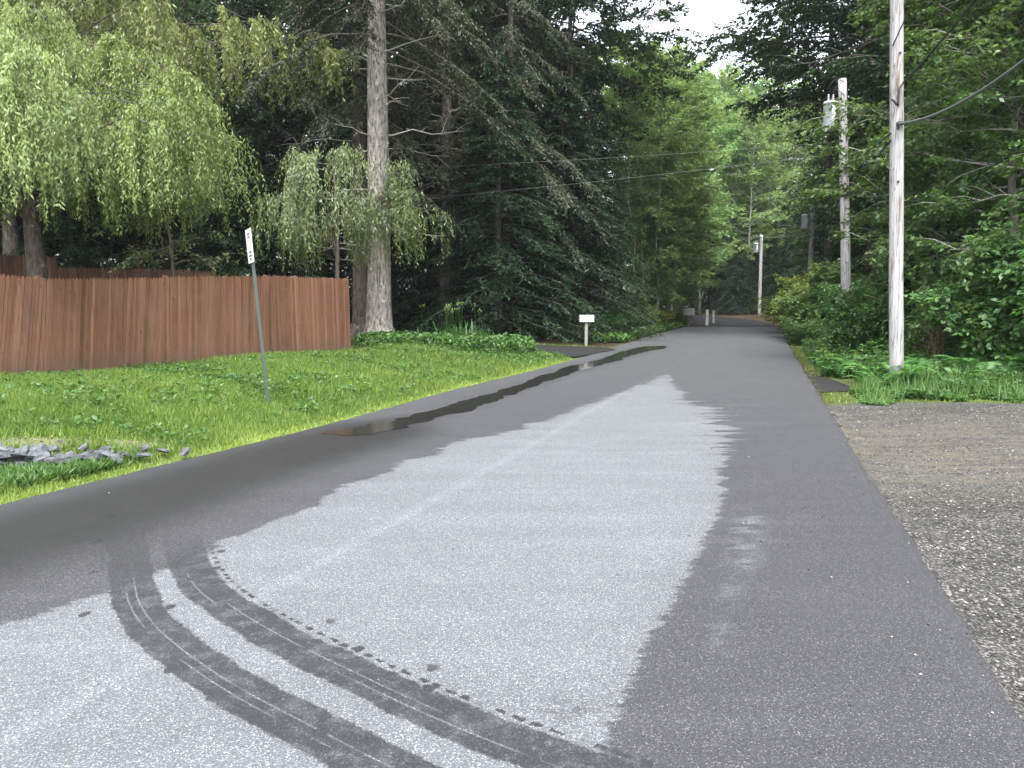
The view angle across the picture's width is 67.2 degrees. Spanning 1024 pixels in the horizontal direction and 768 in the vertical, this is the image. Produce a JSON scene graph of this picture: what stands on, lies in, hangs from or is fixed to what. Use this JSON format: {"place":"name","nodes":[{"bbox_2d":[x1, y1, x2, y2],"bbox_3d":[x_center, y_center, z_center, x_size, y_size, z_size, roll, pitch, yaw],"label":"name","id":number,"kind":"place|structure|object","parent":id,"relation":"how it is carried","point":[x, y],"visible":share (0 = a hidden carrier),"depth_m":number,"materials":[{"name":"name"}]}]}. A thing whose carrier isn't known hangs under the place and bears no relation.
{"place":"outdoors","nodes":[
{"label":"outdoors","id":0,"kind":"place"},
{"bbox_2d":[0,341,608,504],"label":"grass","id":1,"kind":"structure","parent":0,"point":[219,433],"depth_m":10.93,"materials":[{"name":"green plant"}]},
{"bbox_2d":[57,0,869,300],"label":"sky","id":2,"kind":"structure","parent":0,"point":[721,12],"materials":[{"name":"white"}]},
{"bbox_2d":[0,300,1021,502],"bbox_3d":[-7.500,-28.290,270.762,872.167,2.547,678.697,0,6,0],"label":"ground","id":3,"kind":"structure","parent":0,"point":[612,344],"depth_m":13.07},
{"bbox_2d":[0,162,143,278],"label":"hemlock tree","id":4,"kind":"object","parent":3,"relation":"on","point":[69,248],"visible":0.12,"depth_m":26.04,"materials":[{"name":"green plant"}]},
{"bbox_2d":[0,253,215,331],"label":"picket fence","id":5,"kind":"object","parent":3,"relation":"on","point":[10,265],"visible":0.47,"depth_m":20.53,"materials":[{"name":"brown wood"}]},
{"bbox_2d":[40,43,217,277],"bbox_3d":[-14.003,-6.803,27.810,8.573,11.204,7.696,-3,7,-28],"label":"hemlock tree","id":6,"kind":"object","parent":3,"relation":"on","point":[132,241],"visible":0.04,"depth_m":26.88,"materials":[{"name":"green plant"}]},
{"bbox_2d":[0,0,273,285],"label":"weeping tree","id":7,"kind":"object","parent":3,"relation":"on","point":[61,125],"visible":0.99,"depth_m":15.99,"materials":[{"name":"green plant"}]},
{"bbox_2d":[86,108,253,277],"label":"young tree","id":8,"kind":"object","parent":3,"relation":"on","point":[170,247],"visible":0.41,"depth_m":18.08,"materials":[{"name":"green plant"}]},
{"bbox_2d":[59,0,290,269],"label":"broadleaf tree","id":9,"kind":"object","parent":3,"relation":"on","point":[211,8],"visible":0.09,"depth_m":34.94,"materials":[{"name":"green plant"}]},
{"bbox_2d":[0,274,350,375],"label":"picket fence","id":10,"kind":"object","parent":3,"relation":"on","point":[57,325],"visible":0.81,"depth_m":16.61,"materials":[{"name":"brown wood"}]},
{"bbox_2d":[0,0,360,297],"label":"weeping tree","id":11,"kind":"object","parent":3,"relation":"on","point":[151,13],"visible":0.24,"depth_m":23.00,"materials":[{"name":"green plant"}]},
{"bbox_2d":[115,70,284,283],"bbox_3d":[-10.953,-5.990,26.875,6.886,10.024,7.670,4,7,34],"label":"hemlock tree","id":12,"kind":"object","parent":3,"relation":"on","point":[217,241],"visible":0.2,"depth_m":26.51,"materials":[{"name":"green plant"}]},
{"bbox_2d":[245,227,269,403],"bbox_3d":[-3.640,-0.870,10.883,0.378,2.623,0.168,3,7,27],"label":"no parking sign","id":13,"kind":"object","parent":3,"relation":"on","point":[248,234],"visible":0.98,"depth_m":10.87,"materials":[{"name":"green paint"}]},
{"bbox_2d":[163,0,352,321],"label":"hemlock tree","id":14,"kind":"object","parent":3,"relation":"on","point":[247,132],"visible":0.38,"depth_m":27.56,"materials":[{"name":"green plant"}]},
{"bbox_2d":[133,0,414,254],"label":"broadleaf tree","id":15,"kind":"object","parent":3,"relation":"on","point":[202,28],"visible":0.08,"depth_m":34.17,"materials":[{"name":"green plant"}]},
{"bbox_2d":[193,0,439,277],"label":"broadleaf tree","id":16,"kind":"object","parent":3,"relation":"on","point":[275,7],"visible":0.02,"depth_m":37.29,"materials":[{"name":"green plant"}]},
{"bbox_2d":[240,0,413,332],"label":"hemlock tree","id":17,"kind":"object","parent":3,"relation":"on","point":[341,130],"visible":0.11,"depth_m":29.50,"materials":[{"name":"green plant"}]},
{"bbox_2d":[248,137,453,278],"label":"weeping tree","id":18,"kind":"object","parent":3,"relation":"on","point":[301,178],"visible":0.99,"depth_m":21.90,"materials":[{"name":"green plant"}]},
{"bbox_2d":[261,0,466,339],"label":"spruce tree","id":19,"kind":"object","parent":3,"relation":"on","point":[358,112],"visible":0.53,"depth_m":25.39,"materials":[{"name":"green plant"}]},
{"bbox_2d":[228,0,534,331],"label":"spruce tree","id":20,"kind":"object","parent":3,"relation":"on","point":[379,318],"visible":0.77,"depth_m":23.45,"materials":[{"name":"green plant"}]},
{"bbox_2d":[324,91,466,331],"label":"hemlock tree","id":21,"kind":"object","parent":3,"relation":"on","point":[399,289],"visible":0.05,"depth_m":34.82,"materials":[{"name":"green plant"}]},
{"bbox_2d":[331,0,556,332],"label":"spruce tree","id":22,"kind":"object","parent":3,"relation":"on","point":[422,103],"visible":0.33,"depth_m":29.19,"materials":[{"name":"green plant"}]},
{"bbox_2d":[350,74,541,334],"bbox_3d":[-2.695,-7.271,32.956,9.024,11.793,8.101,1,6,9],"label":"hemlock tree","id":23,"kind":"object","parent":3,"relation":"on","point":[410,293],"visible":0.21,"depth_m":31.92,"materials":[{"name":"green plant"}]},
{"bbox_2d":[417,301,496,335],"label":"daylily clump","id":24,"kind":"object","parent":3,"relation":"on","point":[460,328],"visible":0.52,"depth_m":24.46,"materials":[{"name":"green plant"}]},
{"bbox_2d":[364,0,619,316],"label":"broadleaf tree","id":25,"kind":"object","parent":3,"relation":"on","point":[581,46],"visible":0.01,"depth_m":37.85,"materials":[{"name":"green plant"}]},
{"bbox_2d":[392,50,612,345],"bbox_3d":[-0.350,-6.303,27.588,8.302,10.850,7.453,-2,6,-17],"label":"hemlock tree","id":26,"kind":"object","parent":3,"relation":"on","point":[497,321],"visible":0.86,"depth_m":27.01,"materials":[{"name":"green plant"}]},
{"bbox_2d":[391,0,613,334],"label":"spruce tree","id":27,"kind":"object","parent":3,"relation":"on","point":[510,31],"visible":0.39,"depth_m":29.59,"materials":[{"name":"green plant"}]},
{"bbox_2d":[388,0,627,226],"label":"broadleaf tree","id":28,"kind":"object","parent":3,"relation":"on","point":[583,22],"visible":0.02,"depth_m":39.99,"materials":[{"name":"green plant"}]},
{"bbox_2d":[0,321,1023,490],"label":"ground cover","id":29,"kind":"object","parent":3,"relation":"on","point":[955,387],"visible":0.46,"depth_m":13.35,"materials":[{"name":"green plant"}]},
{"bbox_2d":[807,346,1023,384],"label":"fern","id":30,"kind":"object","parent":29,"relation":"on","point":[918,359],"visible":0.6,"depth_m":14.20,"materials":[{"name":"green plant"}]},
{"bbox_2d":[458,2,621,329],"bbox_3d":[1.011,-9.352,34.761,8.582,15.356,8.622,-1,6,-7],"label":"hemlock tree","id":31,"kind":"object","parent":3,"relation":"on","point":[532,105],"visible":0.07,"depth_m":33.93,"materials":[{"name":"green plant"}]},
{"bbox_2d":[425,0,706,321],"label":"broadleaf tree","id":32,"kind":"object","parent":3,"relation":"on","point":[606,74],"visible":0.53,"depth_m":34.55,"materials":[{"name":"green plant"}]},
{"bbox_2d":[476,72,666,342],"bbox_3d":[2.092,-6.760,30.871,7.696,11.204,8.573,-4,7,-35],"label":"hemlock tree","id":33,"kind":"object","parent":3,"relation":"on","point":[577,123],"visible":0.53,"depth_m":30.24,"materials":[{"name":"green plant"}]},
{"bbox_2d":[527,76,664,336],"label":"hemlock tree","id":34,"kind":"object","parent":3,"relation":"on","point":[590,84],"visible":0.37,"depth_m":33.29,"materials":[{"name":"green plant"}]},
{"bbox_2d":[592,66,667,304],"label":"slender tree","id":35,"kind":"object","parent":3,"relation":"on","point":[630,145],"visible":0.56,"depth_m":40.73,"materials":[{"name":"green plant"}]},
{"bbox_2d":[606,203,656,311],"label":"slender tree","id":36,"kind":"object","parent":3,"relation":"on","point":[638,216],"visible":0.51,"depth_m":40.94,"materials":[{"name":"green plant"}]},
{"bbox_2d":[585,25,694,292],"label":"slender tree","id":37,"kind":"object","parent":3,"relation":"on","point":[604,92],"visible":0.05,"depth_m":51.07,"materials":[{"name":"green plant"}]},
{"bbox_2d":[596,46,693,306],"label":"slender tree","id":38,"kind":"object","parent":3,"relation":"on","point":[665,130],"visible":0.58,"depth_m":41.79,"materials":[{"name":"green plant"}]},
{"bbox_2d":[589,40,701,304],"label":"slender tree","id":39,"kind":"object","parent":3,"relation":"on","point":[658,217],"visible":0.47,"depth_m":42.49,"materials":[{"name":"green plant"}]},
{"bbox_2d":[621,205,670,307],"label":"slender tree","id":40,"kind":"object","parent":3,"relation":"on","point":[648,256],"visible":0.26,"depth_m":43.87,"materials":[{"name":"green plant"}]},
{"bbox_2d":[612,50,695,311],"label":"slender tree","id":41,"kind":"object","parent":3,"relation":"on","point":[653,172],"visible":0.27,"depth_m":43.39,"materials":[{"name":"green plant"}]},
{"bbox_2d":[625,187,692,308],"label":"slender tree","id":42,"kind":"object","parent":3,"relation":"on","point":[668,299],"visible":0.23,"depth_m":45.94,"materials":[{"name":"green plant"}]},
{"bbox_2d":[600,36,724,261],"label":"slender tree","id":43,"kind":"object","parent":3,"relation":"on","point":[710,200],"visible":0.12,"depth_m":49.57,"materials":[{"name":"green plant"}]},
{"bbox_2d":[626,91,703,309],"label":"slender tree","id":44,"kind":"object","parent":3,"relation":"on","point":[657,103],"visible":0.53,"depth_m":42.56,"materials":[{"name":"green plant"}]},
{"bbox_2d":[634,56,710,310],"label":"slender tree","id":45,"kind":"object","parent":3,"relation":"on","point":[674,80],"visible":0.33,"depth_m":45.91,"materials":[{"name":"green plant"}]},
{"bbox_2d":[646,195,701,312],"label":"slender tree","id":46,"kind":"object","parent":3,"relation":"on","point":[680,215],"visible":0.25,"depth_m":48.33,"materials":[{"name":"green plant"}]},
{"bbox_2d":[619,43,734,311],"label":"slender tree","id":47,"kind":"object","parent":3,"relation":"on","point":[707,98],"visible":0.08,"depth_m":52.79,"materials":[{"name":"green plant"}]},
{"bbox_2d":[631,61,724,311],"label":"slender tree","id":48,"kind":"object","parent":3,"relation":"on","point":[696,80],"visible":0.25,"depth_m":49.04,"materials":[{"name":"green plant"}]},
{"bbox_2d":[660,206,710,315],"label":"slender tree","id":49,"kind":"object","parent":3,"relation":"on","point":[695,286],"visible":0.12,"depth_m":53.10,"materials":[{"name":"green plant"}]},
{"bbox_2d":[625,71,751,307],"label":"slender tree","id":50,"kind":"object","parent":3,"relation":"on","point":[691,276],"visible":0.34,"depth_m":47.71,"materials":[{"name":"green plant"}]},
{"bbox_2d":[649,106,735,312],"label":"slender tree","id":51,"kind":"object","parent":3,"relation":"on","point":[720,210],"visible":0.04,"depth_m":57.17,"materials":[{"name":"green plant"}]},
{"bbox_2d":[683,235,721,312],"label":"hemlock tree","id":52,"kind":"object","parent":3,"relation":"on","point":[710,292],"visible":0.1,"depth_m":92.52,"materials":[{"name":"green plant"}]},
{"bbox_2d":[684,81,752,313],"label":"slender tree","id":53,"kind":"object","parent":3,"relation":"on","point":[720,139],"visible":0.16,"depth_m":83.86,"materials":[{"name":"green plant"}]},
{"bbox_2d":[704,257,743,313],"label":"hemlock tree","id":54,"kind":"object","parent":3,"relation":"on","point":[721,288],"visible":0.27,"depth_m":86.19,"materials":[{"name":"green plant"}]},
{"bbox_2d":[698,60,772,186],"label":"slender tree","id":55,"kind":"object","parent":3,"relation":"on","point":[725,81],"visible":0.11,"depth_m":99.23,"materials":[{"name":"green plant"}]},
{"bbox_2d":[710,241,764,315],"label":"hemlock tree","id":56,"kind":"object","parent":3,"relation":"on","point":[730,281],"visible":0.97,"depth_m":81.88,"materials":[{"name":"green plant"}]},
{"bbox_2d":[699,115,781,300],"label":"slender tree","id":57,"kind":"object","parent":3,"relation":"on","point":[741,159],"visible":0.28,"depth_m":84.91,"materials":[{"name":"green plant"}]},
{"bbox_2d":[709,86,778,276],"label":"slender tree","id":58,"kind":"object","parent":3,"relation":"on","point":[742,96],"visible":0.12,"depth_m":91.48,"materials":[{"name":"green plant"}]},
{"bbox_2d":[724,244,769,313],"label":"hemlock tree","id":59,"kind":"object","parent":3,"relation":"on","point":[756,267],"visible":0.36,"depth_m":83.69,"materials":[{"name":"green plant"}]},
{"bbox_2d":[709,95,800,313],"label":"slender tree","id":60,"kind":"object","parent":3,"relation":"on","point":[761,134],"visible":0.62,"depth_m":83.11,"materials":[{"name":"green plant"}]},
{"bbox_2d":[753,235,762,314],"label":"utility pole","id":61,"kind":"object","parent":3,"relation":"on","point":[756,248],"visible":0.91,"depth_m":79.03,"materials":[{"name":"grey wood"}]},
{"bbox_2d":[746,238,786,313],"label":"hemlock tree","id":62,"kind":"object","parent":3,"relation":"on","point":[772,269],"visible":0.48,"depth_m":82.79,"materials":[{"name":"green plant"}]},
{"bbox_2d":[731,37,812,299],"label":"slender tree","id":63,"kind":"object","parent":3,"relation":"on","point":[759,88],"visible":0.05,"depth_m":101.31,"materials":[{"name":"green plant"}]},
{"bbox_2d":[737,117,816,290],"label":"slender tree","id":64,"kind":"object","parent":3,"relation":"on","point":[773,140],"visible":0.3,"depth_m":86.55,"materials":[{"name":"green plant"}]},
{"bbox_2d":[742,100,824,257],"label":"slender tree","id":65,"kind":"object","parent":3,"relation":"on","point":[794,122],"visible":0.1,"depth_m":90.03,"materials":[{"name":"green plant"}]},
{"bbox_2d":[762,222,805,313],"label":"hemlock tree","id":66,"kind":"object","parent":3,"relation":"on","point":[786,264],"visible":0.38,"depth_m":80.85,"materials":[{"name":"green plant"}]},
{"bbox_2d":[666,0,908,278],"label":"broadleaf tree","id":67,"kind":"object","parent":3,"relation":"on","point":[762,50],"visible":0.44,"depth_m":40.46,"materials":[{"name":"green plant"}]},
{"bbox_2d":[685,0,889,280],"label":"broadleaf tree","id":68,"kind":"object","parent":3,"relation":"on","point":[794,12],"visible":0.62,"depth_m":32.33,"materials":[{"name":"green plant"}]},
{"bbox_2d":[748,275,826,330],"bbox_3d":[14.099,-3.727,37.327,4.755,3.213,4.504,6,8,43],"label":"shrub","id":69,"kind":"object","parent":3,"relation":"on","point":[766,309],"visible":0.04,"depth_m":37.51,"materials":[{"name":"green plant"}]},
{"bbox_2d":[778,315,825,345],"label":"shrub","id":70,"kind":"object","parent":3,"relation":"on","point":[797,333],"visible":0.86,"depth_m":27.69,"materials":[{"name":"green plant"}]},
{"bbox_2d":[768,259,838,338],"bbox_3d":[12.063,-3.368,31.232,3.773,3.340,4.606,-5,8,-39],"label":"shrub","id":71,"kind":"object","parent":3,"relation":"on","point":[801,287],"visible":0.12,"depth_m":31.25,"materials":[{"name":"yellow plant"}]},
{"bbox_2d":[801,205,814,278],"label":"utility pole","id":72,"kind":"object","parent":3,"relation":"on","point":[805,223],"visible":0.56,"depth_m":46.17,"materials":[{"name":"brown wood"}]},
{"bbox_2d":[771,166,855,290],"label":"broadleaf tree","id":73,"kind":"object","parent":3,"relation":"on","point":[798,251],"visible":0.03,"depth_m":73.73,"materials":[{"name":"green plant"}]},
{"bbox_2d":[767,121,863,276],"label":"broadleaf tree","id":74,"kind":"object","parent":3,"relation":"on","point":[809,172],"visible":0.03,"depth_m":66.37,"materials":[{"name":"green plant"}]},
{"bbox_2d":[772,258,872,335],"bbox_3d":[12.282,-3.126,28.976,4.414,3.201,3.616,4,7,35],"label":"shrub","id":75,"kind":"object","parent":3,"relation":"on","point":[801,306],"visible":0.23,"depth_m":28.64,"materials":[{"name":"green plant"}]},
{"bbox_2d":[786,108,866,265],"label":"slender tree","id":76,"kind":"object","parent":3,"relation":"on","point":[804,236],"visible":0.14,"depth_m":52.72,"materials":[{"name":"green plant"}]},
{"bbox_2d":[783,106,878,279],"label":"broadleaf tree","id":77,"kind":"object","parent":3,"relation":"on","point":[816,248],"visible":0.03,"depth_m":53.24,"materials":[{"name":"green plant"}]},
{"bbox_2d":[779,0,883,259],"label":"broadleaf tree","id":78,"kind":"object","parent":3,"relation":"on","point":[820,160],"visible":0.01,"depth_m":51.59,"materials":[{"name":"green plant"}]},
{"bbox_2d":[822,78,850,292],"bbox_3d":[9.944,-4.931,23.413,1.245,8.435,0.444,0,6,0],"label":"utility pole","id":79,"kind":"object","parent":3,"relation":"on","point":[845,258],"visible":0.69,"depth_m":23.27,"materials":[{"name":"grey wood"}]},
{"bbox_2d":[807,292,914,354],"bbox_3d":[8.948,-1.351,19.361,2.853,1.928,2.702,4,8,36],"label":"shrub","id":80,"kind":"object","parent":3,"relation":"on","point":[835,329],"visible":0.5,"depth_m":18.97,"materials":[{"name":"green plant"}]},
{"bbox_2d":[763,0,961,230],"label":"broadleaf tree","id":81,"kind":"object","parent":3,"relation":"on","point":[847,70],"visible":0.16,"depth_m":31.23,"materials":[{"name":"green plant"}]},
{"bbox_2d":[764,5,968,272],"bbox_3d":[18.122,-10.752,33.323,13.540,17.424,11.365,2,7,21],"label":"broadleaf tree","id":82,"kind":"object","parent":3,"relation":"on","point":[835,251],"visible":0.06,"depth_m":34.32,"materials":[{"name":"green plant"}]},
{"bbox_2d":[812,256,931,347],"bbox_3d":[9.603,-1.924,19.610,3.646,2.644,2.987,-3,7,-24],"label":"shrub","id":83,"kind":"object","parent":3,"relation":"on","point":[832,308],"visible":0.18,"depth_m":19.18,"materials":[{"name":"green plant"}]},
{"bbox_2d":[770,0,1023,340],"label":"broadleaf tree","id":84,"kind":"object","parent":3,"relation":"on","point":[878,166],"visible":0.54,"depth_m":17.47,"materials":[{"name":"green plant"}]},
{"bbox_2d":[889,0,907,377],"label":"utility pole","id":85,"kind":"object","parent":3,"relation":"on","point":[896,251],"visible":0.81,"depth_m":13.74,"materials":[{"name":"grey wood"}]},
{"bbox_2d":[897,59,1023,124],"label":"utility wire","id":86,"kind":"object","parent":85,"relation":"attached to","point":[1012,69],"visible":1,"depth_m":10.57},
{"bbox_2d":[783,332,1023,404],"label":"grass","id":87,"kind":"structure","parent":3,"relation":"on","point":[850,400],"depth_m":12.37,"materials":[{"name":"green plant"}]},
{"bbox_2d":[852,245,961,342],"bbox_3d":[10.442,-2.047,19.075,4.030,2.923,3.301,-4,8,-36],"label":"shrub","id":88,"kind":"object","parent":3,"relation":"on","point":[916,274],"visible":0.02,"depth_m":18.92,"materials":[{"name":"green plant"}]},
{"bbox_2d":[803,0,1023,255],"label":"broadleaf tree","id":89,"kind":"object","parent":3,"relation":"on","point":[861,93],"visible":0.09,"depth_m":26.88,"materials":[{"name":"green plant"}]},
{"bbox_2d":[808,0,1022,280],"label":"broadleaf tree","id":90,"kind":"object","parent":3,"relation":"on","point":[858,267],"visible":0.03,"depth_m":30.34,"materials":[{"name":"green plant"}]},
{"bbox_2d":[827,402,1023,721],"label":"gravel lot","id":91,"kind":"structure","parent":3,"relation":"on","point":[1003,657],"depth_m":6.29,"materials":[{"name":"grey gravel"}]},
{"bbox_2d":[836,85,1018,283],"bbox_3d":[15.780,-6.279,28.912,7.455,10.068,8.034,5,8,38],"label":"broadleaf tree","id":92,"kind":"object","parent":3,"relation":"on","point":[861,231],"visible":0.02,"depth_m":28.65,"materials":[{"name":"green plant"}]},
{"bbox_2d":[849,250,1008,350],"bbox_3d":[10.430,-1.667,17.968,3.904,2.785,4.121,-4,7,-32],"label":"shrub","id":93,"kind":"object","parent":3,"relation":"on","point":[910,309],"visible":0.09,"depth_m":17.78,"materials":[{"name":"green plant"}]},
{"bbox_2d":[910,277,956,358],"bbox_3d":[8.585,-1.236,15.624,1.105,1.943,1.029,-5,8,-41],"label":"shrub","id":94,"kind":"object","parent":3,"relation":"on","point":[935,343],"visible":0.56,"depth_m":15.59,"materials":[{"name":"green plant"}]},
{"bbox_2d":[873,0,1023,340],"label":"broadleaf tree","id":95,"kind":"object","parent":3,"relation":"on","point":[988,132],"visible":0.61,"depth_m":15.87,"materials":[{"name":"green plant"}]},
{"bbox_2d":[879,10,1023,257],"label":"broadleaf tree","id":96,"kind":"object","parent":3,"relation":"on","point":[973,225],"visible":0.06,"depth_m":22.37,"materials":[{"name":"green plant"}]},
{"bbox_2d":[883,0,1023,209],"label":"broadleaf tree","id":97,"kind":"object","parent":3,"relation":"on","point":[915,104],"visible":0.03,"depth_m":22.94,"materials":[{"name":"green plant"}]},
{"bbox_2d":[904,216,1023,376],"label":"shrub","id":98,"kind":"object","parent":3,"relation":"on","point":[995,344],"visible":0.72,"depth_m":14.64,"materials":[{"name":"green plant"}]},
{"bbox_2d":[904,24,1023,242],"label":"broadleaf tree","id":99,"kind":"object","parent":3,"relation":"on","point":[953,145],"visible":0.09,"depth_m":21.03,"materials":[{"name":"green plant"}]},
{"bbox_2d":[950,242,1023,365],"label":"shrub","id":100,"kind":"object","parent":3,"relation":"on","point":[1016,303],"visible":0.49,"depth_m":14.12,"materials":[{"name":"green plant"}]},
{"bbox_2d":[0,315,1023,767],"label":"road","id":101,"kind":"structure","parent":0,"point":[318,599],"depth_m":3.92,"materials":[{"name":"grey asphalt"}]},
{"bbox_2d":[321,346,666,435],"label":"puddle","id":102,"kind":"object","parent":101,"relation":"on","point":[471,404],"visible":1,"depth_m":11.53,"materials":[{"name":"black liquid"}]},
{"bbox_2d":[535,344,615,356],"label":"driveway","id":103,"kind":"structure","parent":0,"point":[573,351],"depth_m":23.66,"materials":[{"name":"grey asphalt"}]},
{"bbox_2d":[805,372,850,391],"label":"side driveway","id":104,"kind":"structure","parent":0,"point":[824,384],"depth_m":14.66,"materials":[{"name":"grey asphalt"}]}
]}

